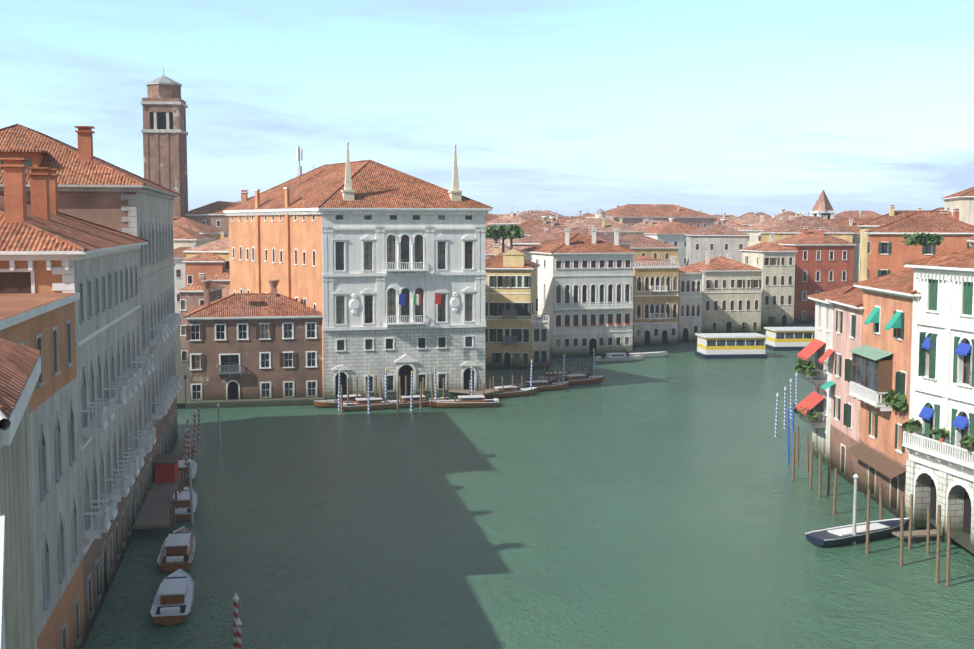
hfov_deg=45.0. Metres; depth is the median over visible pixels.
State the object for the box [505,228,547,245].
town house
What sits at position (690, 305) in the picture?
white gothic house
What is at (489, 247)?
town house
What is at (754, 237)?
town house
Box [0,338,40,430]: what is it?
roof
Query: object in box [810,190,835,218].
spire campanile
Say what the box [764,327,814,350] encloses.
vaporetto stop
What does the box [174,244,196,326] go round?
town house
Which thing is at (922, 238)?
roof hedge
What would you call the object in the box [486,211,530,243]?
town house
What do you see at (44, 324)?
palazzo bernardo neighbour
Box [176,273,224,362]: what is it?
rio house
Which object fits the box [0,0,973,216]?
sky
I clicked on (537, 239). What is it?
town house
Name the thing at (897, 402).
terrace plants
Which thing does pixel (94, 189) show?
ca foscari
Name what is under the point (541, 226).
town house
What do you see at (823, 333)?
narrow white house
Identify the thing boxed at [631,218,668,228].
town house
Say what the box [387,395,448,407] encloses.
water taxi
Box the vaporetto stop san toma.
[695,333,767,358]
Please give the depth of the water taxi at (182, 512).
90.35 m
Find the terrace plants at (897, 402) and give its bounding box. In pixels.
[793,358,907,420]
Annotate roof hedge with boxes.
[901,232,943,245]
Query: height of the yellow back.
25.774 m
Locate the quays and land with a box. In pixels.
[76,327,973,648]
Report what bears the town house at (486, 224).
on the quays and land
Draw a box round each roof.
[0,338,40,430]
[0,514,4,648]
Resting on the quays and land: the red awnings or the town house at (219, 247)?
the town house at (219, 247)
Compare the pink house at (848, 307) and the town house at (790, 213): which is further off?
the town house at (790, 213)
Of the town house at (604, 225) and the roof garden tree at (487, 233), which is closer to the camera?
the roof garden tree at (487, 233)
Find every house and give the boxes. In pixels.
[0,354,40,648]
[173,217,228,240]
[173,226,214,248]
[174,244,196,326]
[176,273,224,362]
[182,252,226,285]
[183,232,229,271]
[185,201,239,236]
[207,272,229,297]
[485,214,498,222]
[485,223,497,241]
[485,239,509,256]
[485,244,540,369]
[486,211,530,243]
[505,217,542,243]
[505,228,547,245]
[508,225,631,249]
[514,216,568,240]
[519,210,564,217]
[521,210,554,220]
[546,214,565,223]
[562,216,586,219]
[562,219,581,225]
[566,218,645,234]
[579,210,593,215]
[603,233,679,263]
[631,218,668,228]
[640,218,700,265]
[670,257,704,342]
[684,219,749,265]
[687,251,764,333]
[713,212,739,220]
[714,221,742,230]
[717,218,746,227]
[731,212,764,226]
[738,215,792,246]
[739,212,771,218]
[739,235,797,327]
[749,212,801,225]
[759,216,854,242]
[767,209,802,218]
[775,227,856,323]
[807,285,858,465]
[825,290,864,485]
[834,210,881,218]
[853,269,921,517]
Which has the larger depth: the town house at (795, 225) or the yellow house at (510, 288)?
the town house at (795, 225)
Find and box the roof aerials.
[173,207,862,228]
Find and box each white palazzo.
[520,233,636,357]
[904,247,973,552]
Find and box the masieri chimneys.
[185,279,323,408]
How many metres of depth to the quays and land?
153.28 m
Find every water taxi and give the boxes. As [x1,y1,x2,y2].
[150,568,193,625]
[157,526,195,571]
[171,486,197,521]
[178,457,197,484]
[314,394,371,407]
[340,397,406,410]
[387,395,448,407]
[429,395,501,407]
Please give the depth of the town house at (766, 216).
594.55 m
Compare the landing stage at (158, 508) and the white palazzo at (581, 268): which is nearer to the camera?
the landing stage at (158, 508)
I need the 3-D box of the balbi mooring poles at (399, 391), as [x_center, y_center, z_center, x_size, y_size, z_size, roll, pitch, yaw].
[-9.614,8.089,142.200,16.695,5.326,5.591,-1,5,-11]
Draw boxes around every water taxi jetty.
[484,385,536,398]
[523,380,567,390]
[535,371,569,378]
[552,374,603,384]
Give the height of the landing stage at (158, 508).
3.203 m
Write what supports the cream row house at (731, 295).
on the quays and land
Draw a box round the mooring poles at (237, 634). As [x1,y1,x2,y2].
[184,399,241,648]
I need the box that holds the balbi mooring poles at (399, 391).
[338,366,472,412]
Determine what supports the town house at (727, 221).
on the quays and land
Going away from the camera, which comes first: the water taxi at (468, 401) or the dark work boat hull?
the dark work boat hull
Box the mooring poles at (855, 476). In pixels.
[775,372,950,586]
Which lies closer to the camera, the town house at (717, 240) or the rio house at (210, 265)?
the rio house at (210, 265)
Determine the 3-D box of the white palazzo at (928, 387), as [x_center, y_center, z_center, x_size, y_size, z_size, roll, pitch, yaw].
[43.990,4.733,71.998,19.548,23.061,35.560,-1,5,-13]
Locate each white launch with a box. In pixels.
[595,353,644,361]
[629,351,667,356]
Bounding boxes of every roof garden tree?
[485,225,505,243]
[490,224,517,252]
[497,224,523,249]
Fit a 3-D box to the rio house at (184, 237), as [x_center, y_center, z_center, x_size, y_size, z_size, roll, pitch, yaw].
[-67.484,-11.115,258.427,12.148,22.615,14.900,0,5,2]
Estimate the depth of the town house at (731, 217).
537.13 m
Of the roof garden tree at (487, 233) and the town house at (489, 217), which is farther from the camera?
the town house at (489, 217)
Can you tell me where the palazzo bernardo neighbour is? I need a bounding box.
[0,293,84,648]
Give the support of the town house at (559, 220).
on the quays and land
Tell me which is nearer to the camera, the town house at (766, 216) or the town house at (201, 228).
the town house at (201, 228)
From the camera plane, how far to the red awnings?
110.31 m
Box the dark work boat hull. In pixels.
[805,518,908,545]
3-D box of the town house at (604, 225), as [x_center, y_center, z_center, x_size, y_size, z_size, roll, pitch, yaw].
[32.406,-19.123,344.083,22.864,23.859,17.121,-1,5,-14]
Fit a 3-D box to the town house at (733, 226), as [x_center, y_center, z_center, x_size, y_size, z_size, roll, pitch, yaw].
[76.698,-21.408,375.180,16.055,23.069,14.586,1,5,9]
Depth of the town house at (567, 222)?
371.25 m
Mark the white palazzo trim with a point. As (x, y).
(943, 454)
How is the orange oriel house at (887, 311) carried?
on the quays and land
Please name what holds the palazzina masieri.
on the quays and land
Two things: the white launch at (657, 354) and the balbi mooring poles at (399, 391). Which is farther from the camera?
the white launch at (657, 354)
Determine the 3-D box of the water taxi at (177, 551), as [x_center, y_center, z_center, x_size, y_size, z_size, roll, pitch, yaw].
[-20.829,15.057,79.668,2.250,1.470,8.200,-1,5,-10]
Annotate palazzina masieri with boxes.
[184,293,322,400]
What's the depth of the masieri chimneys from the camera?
144.76 m
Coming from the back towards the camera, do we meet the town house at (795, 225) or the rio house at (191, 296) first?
the town house at (795, 225)
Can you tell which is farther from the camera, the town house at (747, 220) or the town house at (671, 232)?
the town house at (747, 220)
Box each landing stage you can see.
[133,448,192,533]
[892,529,941,537]
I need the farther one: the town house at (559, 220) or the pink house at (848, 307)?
the town house at (559, 220)
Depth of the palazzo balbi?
149.26 m
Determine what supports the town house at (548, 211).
on the quays and land
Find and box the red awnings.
[795,339,834,427]
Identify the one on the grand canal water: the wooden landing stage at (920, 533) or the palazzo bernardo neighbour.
the wooden landing stage at (920, 533)
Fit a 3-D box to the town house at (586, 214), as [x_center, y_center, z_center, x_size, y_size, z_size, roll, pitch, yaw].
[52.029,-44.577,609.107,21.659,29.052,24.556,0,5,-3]
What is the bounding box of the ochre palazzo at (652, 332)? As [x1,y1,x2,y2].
[632,265,680,346]
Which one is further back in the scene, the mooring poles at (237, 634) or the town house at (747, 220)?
the town house at (747, 220)
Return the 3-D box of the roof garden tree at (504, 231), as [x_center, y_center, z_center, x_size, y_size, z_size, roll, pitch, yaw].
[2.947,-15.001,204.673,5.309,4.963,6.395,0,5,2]
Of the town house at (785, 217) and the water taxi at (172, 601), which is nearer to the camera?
the water taxi at (172, 601)
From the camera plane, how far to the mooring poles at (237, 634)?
88.09 m
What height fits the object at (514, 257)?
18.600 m
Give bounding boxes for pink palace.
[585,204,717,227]
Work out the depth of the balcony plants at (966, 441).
82.64 m
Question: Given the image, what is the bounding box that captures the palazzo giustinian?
[0,193,156,641]
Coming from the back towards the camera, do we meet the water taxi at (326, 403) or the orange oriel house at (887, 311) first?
the water taxi at (326, 403)
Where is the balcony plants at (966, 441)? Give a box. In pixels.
[901,418,973,450]
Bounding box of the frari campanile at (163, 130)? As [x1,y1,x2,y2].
[140,68,187,216]
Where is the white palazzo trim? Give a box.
[902,273,973,554]
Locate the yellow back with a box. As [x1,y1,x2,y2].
[857,205,952,281]
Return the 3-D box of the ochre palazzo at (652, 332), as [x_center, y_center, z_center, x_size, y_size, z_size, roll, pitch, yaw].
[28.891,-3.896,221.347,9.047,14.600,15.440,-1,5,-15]
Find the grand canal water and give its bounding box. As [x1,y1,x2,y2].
[83,324,973,648]
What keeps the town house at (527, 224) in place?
on the quays and land
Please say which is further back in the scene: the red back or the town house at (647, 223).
the town house at (647, 223)
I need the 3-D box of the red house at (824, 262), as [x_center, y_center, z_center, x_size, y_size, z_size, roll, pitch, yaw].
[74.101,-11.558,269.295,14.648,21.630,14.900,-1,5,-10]
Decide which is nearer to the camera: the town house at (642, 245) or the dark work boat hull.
the dark work boat hull
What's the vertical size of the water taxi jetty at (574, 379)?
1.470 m
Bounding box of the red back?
[864,208,973,279]
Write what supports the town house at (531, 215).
on the quays and land
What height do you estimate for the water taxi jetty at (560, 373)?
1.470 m
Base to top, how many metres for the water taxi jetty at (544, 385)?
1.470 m
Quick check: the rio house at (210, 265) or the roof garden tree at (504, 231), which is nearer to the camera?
the roof garden tree at (504, 231)
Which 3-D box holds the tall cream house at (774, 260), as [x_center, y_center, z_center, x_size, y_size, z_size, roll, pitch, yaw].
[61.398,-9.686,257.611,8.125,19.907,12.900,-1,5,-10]
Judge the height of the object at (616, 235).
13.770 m
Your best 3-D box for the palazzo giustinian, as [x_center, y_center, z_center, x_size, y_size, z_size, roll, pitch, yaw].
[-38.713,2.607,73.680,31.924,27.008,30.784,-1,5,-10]
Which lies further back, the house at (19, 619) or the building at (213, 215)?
the building at (213, 215)
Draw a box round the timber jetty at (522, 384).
[448,348,594,398]
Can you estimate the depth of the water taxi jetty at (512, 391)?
152.07 m
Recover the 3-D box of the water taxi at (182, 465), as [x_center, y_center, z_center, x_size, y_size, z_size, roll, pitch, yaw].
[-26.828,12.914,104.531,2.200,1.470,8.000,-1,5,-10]
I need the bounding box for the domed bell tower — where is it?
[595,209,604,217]
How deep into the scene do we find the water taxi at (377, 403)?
141.46 m
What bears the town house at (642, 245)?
on the quays and land
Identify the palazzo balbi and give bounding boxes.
[223,142,492,400]
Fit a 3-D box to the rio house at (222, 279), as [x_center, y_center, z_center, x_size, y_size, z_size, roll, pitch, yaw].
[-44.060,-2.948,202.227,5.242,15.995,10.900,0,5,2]
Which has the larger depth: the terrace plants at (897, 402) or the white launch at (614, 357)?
the white launch at (614, 357)
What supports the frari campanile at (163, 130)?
on the quays and land
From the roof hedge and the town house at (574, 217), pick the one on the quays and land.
the town house at (574, 217)
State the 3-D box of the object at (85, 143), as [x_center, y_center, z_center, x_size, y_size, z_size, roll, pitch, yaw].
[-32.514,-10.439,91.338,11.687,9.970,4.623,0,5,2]
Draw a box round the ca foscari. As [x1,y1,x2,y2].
[0,124,181,500]
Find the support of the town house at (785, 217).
on the quays and land
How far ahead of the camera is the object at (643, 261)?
214.00 m

